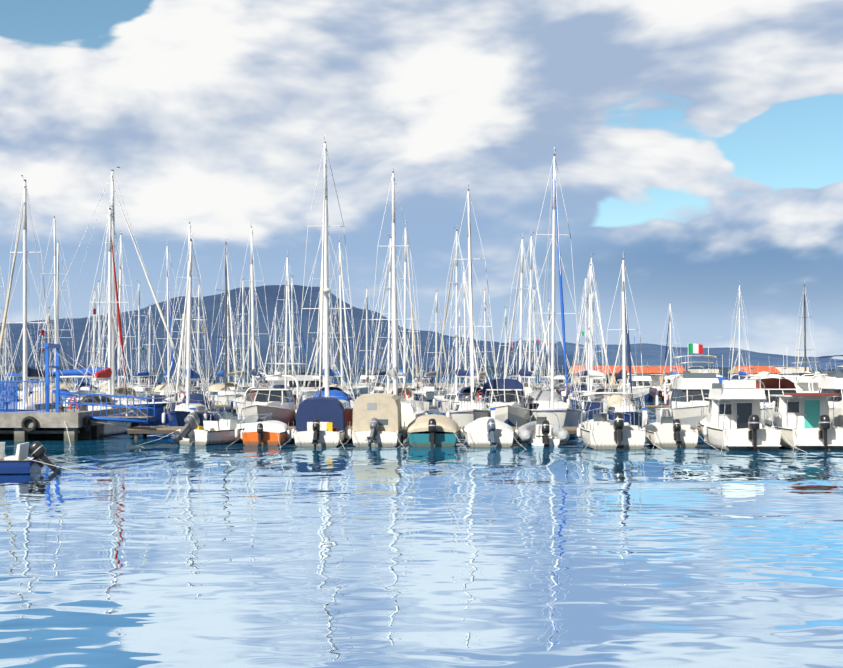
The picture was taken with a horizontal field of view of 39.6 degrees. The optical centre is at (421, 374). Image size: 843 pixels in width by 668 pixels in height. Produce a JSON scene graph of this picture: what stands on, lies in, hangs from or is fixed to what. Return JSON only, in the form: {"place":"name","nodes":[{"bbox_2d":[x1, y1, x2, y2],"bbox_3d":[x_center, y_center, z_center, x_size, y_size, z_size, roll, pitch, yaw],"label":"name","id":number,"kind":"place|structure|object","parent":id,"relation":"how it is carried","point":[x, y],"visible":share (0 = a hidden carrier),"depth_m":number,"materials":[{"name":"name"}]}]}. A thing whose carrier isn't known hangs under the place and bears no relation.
{"place":"outdoors","nodes":[
{"label":"outdoors","id":0,"kind":"place"},
{"bbox_2d":[0,285,605,369],"bbox_3d":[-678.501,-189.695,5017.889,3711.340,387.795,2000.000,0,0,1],"label":"hill","id":1,"kind":"structure","parent":0,"point":[270,292],"depth_m":4590.33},
{"bbox_2d":[18,366,808,388],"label":"building","id":2,"kind":"structure","parent":0,"point":[757,369],"depth_m":211.67,"materials":[{"name":"concrete"}]},
{"bbox_2d":[688,343,702,353],"bbox_3d":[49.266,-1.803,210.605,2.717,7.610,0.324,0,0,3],"label":"flag","id":3,"kind":"object","parent":2,"relation":"on","point":[695,348],"visible":0.88,"depth_m":210.64,"materials":[{"name":"multicoloured fabric"}]},
{"bbox_2d":[0,376,842,667],"bbox_3d":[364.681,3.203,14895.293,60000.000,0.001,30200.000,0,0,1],"label":"sea water","id":4,"kind":"structure","parent":0,"point":[165,552],"depth_m":20.56,"materials":[{"name":"blue liquid"}]},
{"bbox_2d":[0,268,9,379],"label":"yacht","id":5,"kind":"object","parent":4,"relation":"on","point":[5,329],"visible":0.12,"depth_m":93.12,"materials":[{"name":"white"}]},
{"bbox_2d":[0,272,18,401],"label":"yacht","id":6,"kind":"object","parent":4,"relation":"on","point":[6,344],"visible":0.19,"depth_m":107.53,"materials":[{"name":"white"}]},
{"bbox_2d":[0,315,18,389],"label":"yacht","id":7,"kind":"object","parent":4,"relation":"on","point":[9,353],"visible":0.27,"depth_m":148.22,"materials":[{"name":"white"}]},
{"bbox_2d":[0,309,34,390],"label":"yacht","id":8,"kind":"object","parent":4,"relation":"on","point":[6,361],"visible":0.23,"depth_m":159.73,"materials":[{"name":"white"}]},
{"bbox_2d":[0,174,81,410],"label":"yacht","id":9,"kind":"object","parent":4,"relation":"on","point":[30,373],"visible":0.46,"depth_m":64.32,"materials":[{"name":"white metal"}]},
{"bbox_2d":[18,307,67,399],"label":"yacht","id":10,"kind":"object","parent":4,"relation":"on","point":[21,393],"visible":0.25,"depth_m":146.83,"materials":[{"name":"white"}]},
{"bbox_2d":[0,441,100,474],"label":"boat","id":11,"kind":"object","parent":4,"relation":"on","point":[20,462],"visible":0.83,"depth_m":37.90,"materials":[{"name":"painted fibreglass"},{"name":"plastic"},{"name":"metal"}]},
{"bbox_2d":[32,310,72,389],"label":"yacht","id":12,"kind":"object","parent":4,"relation":"on","point":[62,383],"visible":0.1,"depth_m":159.31,"materials":[{"name":"white"}]},
{"bbox_2d":[34,215,78,396],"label":"yacht","id":13,"kind":"object","parent":4,"relation":"on","point":[55,305],"visible":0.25,"depth_m":92.67,"materials":[{"name":"white"}]},
{"bbox_2d":[38,242,75,391],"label":"yacht","id":14,"kind":"object","parent":4,"relation":"on","point":[57,304],"visible":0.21,"depth_m":106.95,"materials":[{"name":"white"}]},
{"bbox_2d":[0,406,145,445],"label":"concrete pier","id":15,"kind":"structure","parent":4,"relation":"on","point":[68,424],"depth_m":55.94,"materials":[{"name":"grey concrete"}]},
{"bbox_2d":[0,343,154,423],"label":"gangway","id":16,"kind":"object","parent":15,"relation":"on","point":[9,393],"visible":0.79,"depth_m":57.29,"materials":[{"name":"paint"}]},
{"bbox_2d":[65,280,121,397],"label":"yacht","id":17,"kind":"object","parent":4,"relation":"on","point":[82,388],"visible":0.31,"depth_m":145.41,"materials":[{"name":"white metal"}]},
{"bbox_2d":[5,166,186,425],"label":"yacht","id":18,"kind":"object","parent":4,"relation":"on","point":[160,408],"visible":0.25,"depth_m":72.65,"materials":[{"name":"blue"}]},
{"bbox_2d":[71,288,124,390],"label":"yacht","id":19,"kind":"object","parent":4,"relation":"on","point":[94,357],"visible":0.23,"depth_m":159.18,"materials":[{"name":"white metal"}]},
{"bbox_2d":[69,206,138,436],"bbox_3d":[-17.268,-2.953,64.295,3.282,13.410,8.442,0,0,0],"label":"yacht","id":20,"kind":"object","parent":4,"relation":"on","point":[108,429],"visible":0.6,"depth_m":64.75,"materials":[{"name":"white"}]},
{"bbox_2d":[96,293,127,393],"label":"yacht","id":21,"kind":"object","parent":4,"relation":"on","point":[105,387],"visible":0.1,"depth_m":106.58,"materials":[{"name":"white metal"}]},
{"bbox_2d":[99,231,146,402],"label":"yacht","id":22,"kind":"object","parent":4,"relation":"on","point":[119,389],"visible":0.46,"depth_m":92.59,"materials":[{"name":"white"}]},
{"bbox_2d":[115,280,165,387],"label":"yacht","id":23,"kind":"object","parent":4,"relation":"on","point":[139,355],"visible":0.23,"depth_m":159.16,"materials":[{"name":"white"}]},
{"bbox_2d":[130,365,157,385],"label":"cruiser","id":24,"kind":"object","parent":4,"relation":"on","point":[142,382],"visible":0.23,"depth_m":191.42,"materials":[{"name":"white"}]},
{"bbox_2d":[123,304,166,399],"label":"yacht","id":25,"kind":"object","parent":4,"relation":"on","point":[143,389],"visible":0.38,"depth_m":146.43,"materials":[{"name":"white metal"}]},
{"bbox_2d":[145,242,185,401],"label":"yacht","id":26,"kind":"object","parent":4,"relation":"on","point":[160,391],"visible":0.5,"depth_m":106.62,"materials":[{"name":"white"}]},
{"bbox_2d":[167,311,206,385],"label":"yacht","id":27,"kind":"object","parent":4,"relation":"on","point":[182,360],"visible":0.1,"depth_m":159.03,"materials":[{"name":"white"}]},
{"bbox_2d":[162,222,213,410],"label":"yacht","id":28,"kind":"object","parent":4,"relation":"on","point":[183,394],"visible":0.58,"depth_m":92.47,"materials":[{"name":"white"}]},
{"bbox_2d":[162,233,220,434],"bbox_3d":[-12.501,-1.980,63.498,2.896,11.467,7.061,1,0,0],"label":"yacht","id":29,"kind":"object","parent":4,"relation":"on","point":[181,412],"visible":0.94,"depth_m":62.92,"materials":[{"name":"white"}]},
{"bbox_2d":[170,282,215,394],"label":"yacht","id":30,"kind":"object","parent":4,"relation":"on","point":[197,387],"visible":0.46,"depth_m":146.27,"materials":[{"name":"white metal"}]},
{"bbox_2d":[136,400,271,447],"bbox_3d":[-9.539,2.380,54.749,2.949,2.285,7.818,0,0,33],"label":"console boat","id":31,"kind":"object","parent":4,"relation":"on","point":[227,429],"visible":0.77,"depth_m":53.49,"materials":[{"name":"white plastic"}]},
{"bbox_2d":[199,375,215,387],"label":"cruiser","id":32,"kind":"object","parent":4,"relation":"on","point":[210,379],"visible":0.19,"depth_m":192.96,"materials":[{"name":"white"}]},
{"bbox_2d":[201,241,242,409],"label":"yacht","id":33,"kind":"object","parent":4,"relation":"on","point":[225,393],"visible":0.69,"depth_m":106.52,"materials":[{"name":"white"}]},
{"bbox_2d":[212,295,256,385],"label":"yacht","id":34,"kind":"object","parent":4,"relation":"on","point":[228,344],"visible":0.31,"depth_m":158.87,"materials":[{"name":"white metal"}]},
{"bbox_2d":[206,276,263,394],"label":"yacht","id":35,"kind":"object","parent":4,"relation":"on","point":[231,384],"visible":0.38,"depth_m":146.26,"materials":[{"name":"white metal"}]},
{"bbox_2d":[231,221,273,414],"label":"yacht","id":36,"kind":"object","parent":4,"relation":"on","point":[239,402],"visible":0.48,"depth_m":92.23,"materials":[{"name":"white"}]},
{"bbox_2d":[226,420,289,447],"bbox_3d":[-7.215,2.863,53.851,2.496,1.319,6.519,0,0,1],"label":"orange boat","id":37,"kind":"object","parent":4,"relation":"on","point":[272,432],"visible":0.9,"depth_m":52.81,"materials":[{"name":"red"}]},
{"bbox_2d":[246,370,270,387],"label":"cruiser","id":38,"kind":"object","parent":4,"relation":"on","point":[266,381],"visible":0.27,"depth_m":191.12,"materials":[{"name":"white"}]},
{"bbox_2d":[238,347,298,425],"bbox_3d":[-8.311,1.090,64.168,3.494,5.226,8.616,0,0,1],"label":"cruiser","id":39,"kind":"object","parent":4,"relation":"on","point":[277,404],"visible":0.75,"depth_m":63.10,"materials":[{"name":"white plastic"}]},
{"bbox_2d":[262,306,289,388],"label":"yacht","id":40,"kind":"object","parent":4,"relation":"on","point":[275,351],"visible":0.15,"depth_m":158.67,"materials":[{"name":"white metal"}]},
{"bbox_2d":[268,256,302,404],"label":"yacht","id":41,"kind":"object","parent":4,"relation":"on","point":[285,386],"visible":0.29,"depth_m":106.41,"materials":[{"name":"white metal"}]},
{"bbox_2d":[261,273,310,388],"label":"yacht","id":42,"kind":"object","parent":4,"relation":"on","point":[292,312],"visible":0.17,"depth_m":146.16,"materials":[{"name":"white metal"}]},
{"bbox_2d":[236,361,373,402],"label":"motor yacht","id":43,"kind":"object","parent":4,"relation":"on","point":[290,382],"visible":0.35,"depth_m":124.64,"materials":[{"name":"white"}]},
{"bbox_2d":[278,397,348,448],"bbox_3d":[-4.624,2.280,53.438,3.025,2.485,7.220,0,0,1],"label":"boat","id":44,"kind":"object","parent":4,"relation":"on","point":[320,421],"visible":0.96,"depth_m":53.11,"materials":[{"name":"blue fabric"}]},
{"bbox_2d":[307,368,322,381],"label":"cruiser","id":45,"kind":"object","parent":4,"relation":"on","point":[314,374],"visible":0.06,"depth_m":191.72,"materials":[{"name":"white"}]},
{"bbox_2d":[293,137,357,425],"bbox_3d":[-5.263,-4.767,65.424,4.089,17.039,11.271,0,0,0],"label":"yacht","id":46,"kind":"object","parent":4,"relation":"on","point":[343,397],"visible":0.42,"depth_m":64.51,"materials":[{"name":"white metal"}]},
{"bbox_2d":[311,333,340,383],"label":"yacht","id":47,"kind":"object","parent":4,"relation":"on","point":[321,363],"visible":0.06,"depth_m":158.81,"materials":[{"name":"white"}]},
{"bbox_2d":[301,222,354,406],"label":"yacht","id":48,"kind":"object","parent":4,"relation":"on","point":[338,389],"visible":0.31,"depth_m":92.14,"materials":[{"name":"white"}]},
{"bbox_2d":[322,300,353,385],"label":"yacht","id":49,"kind":"object","parent":4,"relation":"on","point":[339,347],"visible":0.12,"depth_m":146.01,"materials":[{"name":"white metal"}]},
{"bbox_2d":[317,237,360,399],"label":"yacht","id":50,"kind":"object","parent":4,"relation":"on","point":[344,388],"visible":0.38,"depth_m":106.23,"materials":[{"name":"white"}]},
{"bbox_2d":[355,365,377,386],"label":"cruiser","id":51,"kind":"object","parent":4,"relation":"on","point":[362,376],"visible":0.29,"depth_m":190.72,"materials":[{"name":"white"}]},
{"bbox_2d":[350,284,391,386],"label":"yacht","id":52,"kind":"object","parent":4,"relation":"on","point":[366,324],"visible":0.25,"depth_m":158.34,"materials":[{"name":"white metal"}]},
{"bbox_2d":[340,393,403,447],"bbox_3d":[-2.027,2.200,53.274,3.025,2.644,7.419,0,0,1],"label":"covered motorboat","id":53,"kind":"object","parent":4,"relation":"on","point":[377,421],"visible":0.98,"depth_m":52.02,"materials":[{"name":"beige fabric"}]},
{"bbox_2d":[361,282,406,392],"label":"yacht","id":54,"kind":"object","parent":4,"relation":"on","point":[382,373],"visible":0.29,"depth_m":144.13,"materials":[{"name":"white"}]},
{"bbox_2d":[368,169,428,425],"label":"yacht","id":55,"kind":"object","parent":4,"relation":"on","point":[410,413],"visible":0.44,"depth_m":65.24,"materials":[{"name":"white"}]},
{"bbox_2d":[369,235,428,410],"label":"yacht","id":56,"kind":"object","parent":4,"relation":"on","point":[409,392],"visible":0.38,"depth_m":92.06,"materials":[{"name":"white"}]},
{"bbox_2d":[374,220,425,401],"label":"yacht","id":57,"kind":"object","parent":4,"relation":"on","point":[406,262],"visible":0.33,"depth_m":106.11,"materials":[{"name":"white metal"}]},
{"bbox_2d":[127,408,701,438],"bbox_3d":[10.243,3.192,58.017,49.400,3.020,2.000,0,0,1],"label":"pontoon","id":58,"kind":"object","parent":4,"relation":"on","point":[136,431],"visible":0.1,"depth_m":57.61,"materials":[{"name":"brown wood"}]},
{"bbox_2d":[406,307,431,390],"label":"yacht","id":59,"kind":"object","parent":4,"relation":"on","point":[414,373],"visible":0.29,"depth_m":158.24,"materials":[{"name":"white"}]},
{"bbox_2d":[410,375,434,386],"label":"cruiser","id":60,"kind":"object","parent":4,"relation":"on","point":[431,381],"visible":0.21,"depth_m":189.55,"materials":[{"name":"white"}]},
{"bbox_2d":[409,290,449,400],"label":"yacht","id":61,"kind":"object","parent":4,"relation":"on","point":[430,392],"visible":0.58,"depth_m":145.09,"materials":[{"name":"white"}]},
{"bbox_2d":[397,414,467,449],"bbox_3d":[0.522,2.760,53.211,3.176,1.766,7.420,0,0,1],"label":"teal boat","id":62,"kind":"object","parent":4,"relation":"on","point":[432,430],"visible":0.88,"depth_m":51.72,"materials":[{"name":"blue"}]},
{"bbox_2d":[210,394,668,411],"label":"pontoon","id":63,"kind":"object","parent":4,"relation":"on","point":[654,406],"visible":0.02,"depth_m":99.18,"materials":[{"name":"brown wood"}]},
{"bbox_2d":[439,265,479,395],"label":"yacht","id":64,"kind":"object","parent":4,"relation":"on","point":[451,388],"visible":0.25,"depth_m":105.98,"materials":[{"name":"white metal"}]},
{"bbox_2d":[433,228,486,413],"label":"yacht","id":65,"kind":"object","parent":4,"relation":"on","point":[465,392],"visible":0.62,"depth_m":91.88,"materials":[{"name":"white"}]},
{"bbox_2d":[450,307,469,386],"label":"yacht","id":66,"kind":"object","parent":4,"relation":"on","point":[459,351],"visible":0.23,"depth_m":158.07,"materials":[{"name":"white metal"}]},
{"bbox_2d":[441,183,497,426],"bbox_3d":[2.700,-3.364,64.193,3.496,14.235,9.197,-1,0,2],"label":"yacht","id":67,"kind":"object","parent":4,"relation":"on","point":[465,413],"visible":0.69,"depth_m":62.82,"materials":[{"name":"white"}]},
{"bbox_2d":[468,373,484,385],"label":"cruiser","id":68,"kind":"object","parent":4,"relation":"on","point":[482,379],"visible":0.08,"depth_m":191.04,"materials":[{"name":"white"}]},
{"bbox_2d":[464,289,495,388],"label":"yacht","id":69,"kind":"object","parent":4,"relation":"on","point":[483,373],"visible":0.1,"depth_m":145.52,"materials":[{"name":"white"}]},
{"bbox_2d":[460,417,525,449],"bbox_3d":[3.070,2.735,53.099,3.025,1.575,7.519,0,0,1],"label":"covered motorboat","id":70,"kind":"object","parent":4,"relation":"on","point":[492,432],"visible":0.98,"depth_m":51.56,"materials":[{"name":"white fabric"}]},
{"bbox_2d":[481,361,529,426],"bbox_3d":[4.514,1.094,63.653,3.394,5.217,8.216,0,0,1],"label":"cruiser","id":71,"kind":"object","parent":4,"relation":"on","point":[510,410],"visible":0.6,"depth_m":63.27,"materials":[{"name":"white plastic"}]},
{"bbox_2d":[494,307,522,381],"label":"yacht","id":72,"kind":"object","parent":4,"relation":"on","point":[505,322],"visible":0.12,"depth_m":157.87,"materials":[{"name":"white metal"}]},
{"bbox_2d":[498,232,549,393],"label":"yacht","id":73,"kind":"object","parent":4,"relation":"on","point":[513,374],"visible":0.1,"depth_m":105.90,"materials":[{"name":"white"}]},
{"bbox_2d":[504,235,550,396],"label":"yacht","id":74,"kind":"object","parent":4,"relation":"on","point":[521,372],"visible":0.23,"depth_m":91.82,"materials":[{"name":"white"}]},
{"bbox_2d":[514,284,548,390],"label":"yacht","id":75,"kind":"object","parent":4,"relation":"on","point":[524,384],"visible":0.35,"depth_m":145.40,"materials":[{"name":"white metal"}]},
{"bbox_2d":[518,412,569,446],"bbox_3d":[5.566,2.611,54.108,2.307,1.854,5.768,0,0,1],"label":"rib boat","id":76,"kind":"object","parent":4,"relation":"on","point":[541,431],"visible":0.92,"depth_m":52.30,"materials":[{"name":"grey rubber"}]},
{"bbox_2d":[539,300,564,393],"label":"yacht","id":77,"kind":"object","parent":4,"relation":"on","point":[557,385],"visible":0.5,"depth_m":157.75,"materials":[{"name":"white"}]},
{"bbox_2d":[522,149,585,426],"bbox_3d":[7.170,-4.374,64.841,3.924,16.253,10.706,0,0,-3],"label":"yacht","id":78,"kind":"object","parent":4,"relation":"on","point":[544,402],"visible":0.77,"depth_m":63.98,"materials":[{"name":"white"}]},
{"bbox_2d":[549,368,569,388],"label":"cruiser","id":79,"kind":"object","parent":4,"relation":"on","point":[559,379],"visible":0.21,"depth_m":190.03,"materials":[{"name":"white plastic"}]},
{"bbox_2d":[561,276,599,395],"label":"yacht","id":80,"kind":"object","parent":4,"relation":"on","point":[580,383],"visible":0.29,"depth_m":145.22,"materials":[{"name":"white metal"}]},
{"bbox_2d":[556,254,610,402],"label":"yacht","id":81,"kind":"object","parent":4,"relation":"on","point":[584,373],"visible":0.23,"depth_m":105.77,"materials":[{"name":"white"}]},
{"bbox_2d":[568,262,620,415],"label":"yacht","id":82,"kind":"object","parent":4,"relation":"on","point":[595,404],"visible":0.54,"depth_m":91.26,"materials":[{"name":"white"}]},
{"bbox_2d":[580,287,616,394],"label":"yacht","id":83,"kind":"object","parent":4,"relation":"on","point":[602,386],"visible":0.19,"depth_m":157.63,"materials":[{"name":"white metal"}]},
{"bbox_2d":[593,368,606,386],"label":"cruiser","id":84,"kind":"object","parent":4,"relation":"on","point":[594,380],"visible":0.08,"depth_m":189.78,"materials":[{"name":"white"}]},
{"bbox_2d":[577,392,664,451],"bbox_3d":[8.453,2.180,52.316,3.630,2.715,8.819,0,0,1],"label":"motorboat","id":85,"kind":"object","parent":4,"relation":"on","point":[602,431],"visible":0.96,"depth_m":50.13,"materials":[{"name":"white plastic"}]},
{"bbox_2d":[599,254,648,426],"bbox_3d":[10.793,-1.430,63.131,2.741,10.366,7.470,0,0,2],"label":"yacht","id":86,"kind":"object","parent":4,"relation":"on","point":[618,403],"visible":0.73,"depth_m":62.10,"materials":[{"name":"white"}]},
{"bbox_2d":[617,365,636,391],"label":"cruiser","id":87,"kind":"object","parent":4,"relation":"on","point":[621,385],"visible":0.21,"depth_m":190.36,"materials":[{"name":"white plastic"}]},
{"bbox_2d":[626,362,658,400],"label":"cruiser","id":88,"kind":"object","parent":4,"relation":"on","point":[650,392],"visible":0.77,"depth_m":143.82,"materials":[{"name":"white"}]},
{"bbox_2d":[638,366,661,398],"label":"cruiser","id":89,"kind":"object","parent":4,"relation":"on","point":[655,379],"visible":0.23,"depth_m":155.93,"materials":[{"name":"white plastic"}]},
{"bbox_2d":[663,365,676,387],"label":"cruiser","id":90,"kind":"object","parent":4,"relation":"on","point":[668,380],"visible":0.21,"depth_m":190.60,"materials":[{"name":"white"}]},
{"bbox_2d":[659,302,681,400],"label":"yacht","id":91,"kind":"object","parent":4,"relation":"on","point":[661,391],"visible":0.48,"depth_m":145.24,"materials":[{"name":"white metal"}]},
{"bbox_2d":[642,415,717,449],"bbox_3d":[11.271,2.737,53.048,2.874,1.570,7.219,0,0,1],"label":"open boat","id":92,"kind":"object","parent":4,"relation":"on","point":[665,432],"visible":0.75,"depth_m":51.66,"materials":[{"name":"white plastic"}]},
{"bbox_2d":[655,347,718,426],"bbox_3d":[15.404,1.069,64.537,3.993,5.267,10.516,0,0,1],"label":"cruiser","id":93,"kind":"object","parent":4,"relation":"on","point":[690,392],"visible":0.54,"depth_m":64.69,"materials":[{"name":"white plastic"}]},
{"bbox_2d":[666,356,713,400],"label":"cruiser","id":94,"kind":"object","parent":4,"relation":"on","point":[670,392],"visible":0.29,"depth_m":105.70,"materials":[{"name":"white"}]},
{"bbox_2d":[703,355,726,382],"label":"cruiser","id":95,"kind":"object","parent":4,"relation":"on","point":[720,378],"visible":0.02,"depth_m":94.58,"materials":[{"name":"blue"}]},
{"bbox_2d":[727,370,751,379],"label":"cruiser","id":96,"kind":"object","parent":4,"relation":"on","point":[736,377],"visible":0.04,"depth_m":153.85,"materials":[{"name":"white"}]},
{"bbox_2d":[728,284,752,379],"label":"yacht","id":97,"kind":"object","parent":4,"relation":"on","point":[742,373],"visible":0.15,"depth_m":145.03,"materials":[{"name":"white metal"}]},
{"bbox_2d":[699,379,808,453],"bbox_3d":[13.941,1.862,51.781,3.705,3.324,9.618,0,0,1],"label":"motorboat","id":98,"kind":"object","parent":4,"relation":"on","point":[732,420],"visible":0.85,"depth_m":50.81,"materials":[{"name":"white plastic"}]},
{"bbox_2d":[745,363,802,424],"bbox_3d":[19.691,1.080,63.931,3.794,5.245,9.516,0,0,1],"label":"cruiser","id":99,"kind":"object","parent":4,"relation":"on","point":[777,386],"visible":0.21,"depth_m":64.42,"materials":[{"name":"white"}]},
{"bbox_2d":[751,355,804,390],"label":"cruiser","id":100,"kind":"object","parent":4,"relation":"on","point":[774,374],"visible":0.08,"depth_m":94.67,"materials":[{"name":"white"}]},
{"bbox_2d":[765,393,842,450],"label":"cabin boat","id":101,"kind":"object","parent":4,"relation":"on","point":[801,421],"visible":0.9,"depth_m":51.12,"materials":[{"name":"white plastic"}]},
{"bbox_2d":[795,281,816,372],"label":"yacht","id":102,"kind":"object","parent":4,"relation":"on","point":[805,335],"visible":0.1,"depth_m":144.83,"materials":[{"name":"white"}]},
{"bbox_2d":[789,362,828,392],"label":"cruiser","id":103,"kind":"object","parent":4,"relation":"on","point":[803,379],"visible":0.23,"depth_m":104.08,"materials":[{"name":"white"}]},
{"bbox_2d":[808,355,842,423],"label":"cruiser","id":104,"kind":"object","parent":4,"relation":"on","point":[831,385],"visible":0.46,"depth_m":65.17,"materials":[{"name":"white plastic"}]},
{"bbox_2d":[811,361,842,392],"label":"cruiser","id":105,"kind":"object","parent":4,"relation":"on","point":[831,376],"visible":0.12,"depth_m":94.42,"materials":[{"name":"white"}]},
{"bbox_2d":[831,400,842,426],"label":"boat cover","id":106,"kind":"object","parent":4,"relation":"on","point":[838,415],"visible":0.6,"depth_m":53.13,"materials":[{"name":"white"}]},
{"bbox_2d":[0,365,842,375],"bbox_3d":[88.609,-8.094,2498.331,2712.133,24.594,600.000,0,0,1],"label":"shore","id":107,"kind":"structure","parent":0,"point":[18,370],"depth_m":2411.86,"materials":[{"name":"grey"}]},
{"bbox_2d":[0,0,842,359],"label":"sky","id":108,"kind":"structure","parent":0,"point":[699,143],"materials":[{"name":"white"}]},
{"bbox_2d":[507,340,842,369],"bbox_3d":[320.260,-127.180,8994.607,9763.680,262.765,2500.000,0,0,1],"label":"hill","id":109,"kind":"structure","parent":0,"point":[653,354],"depth_m":8557.87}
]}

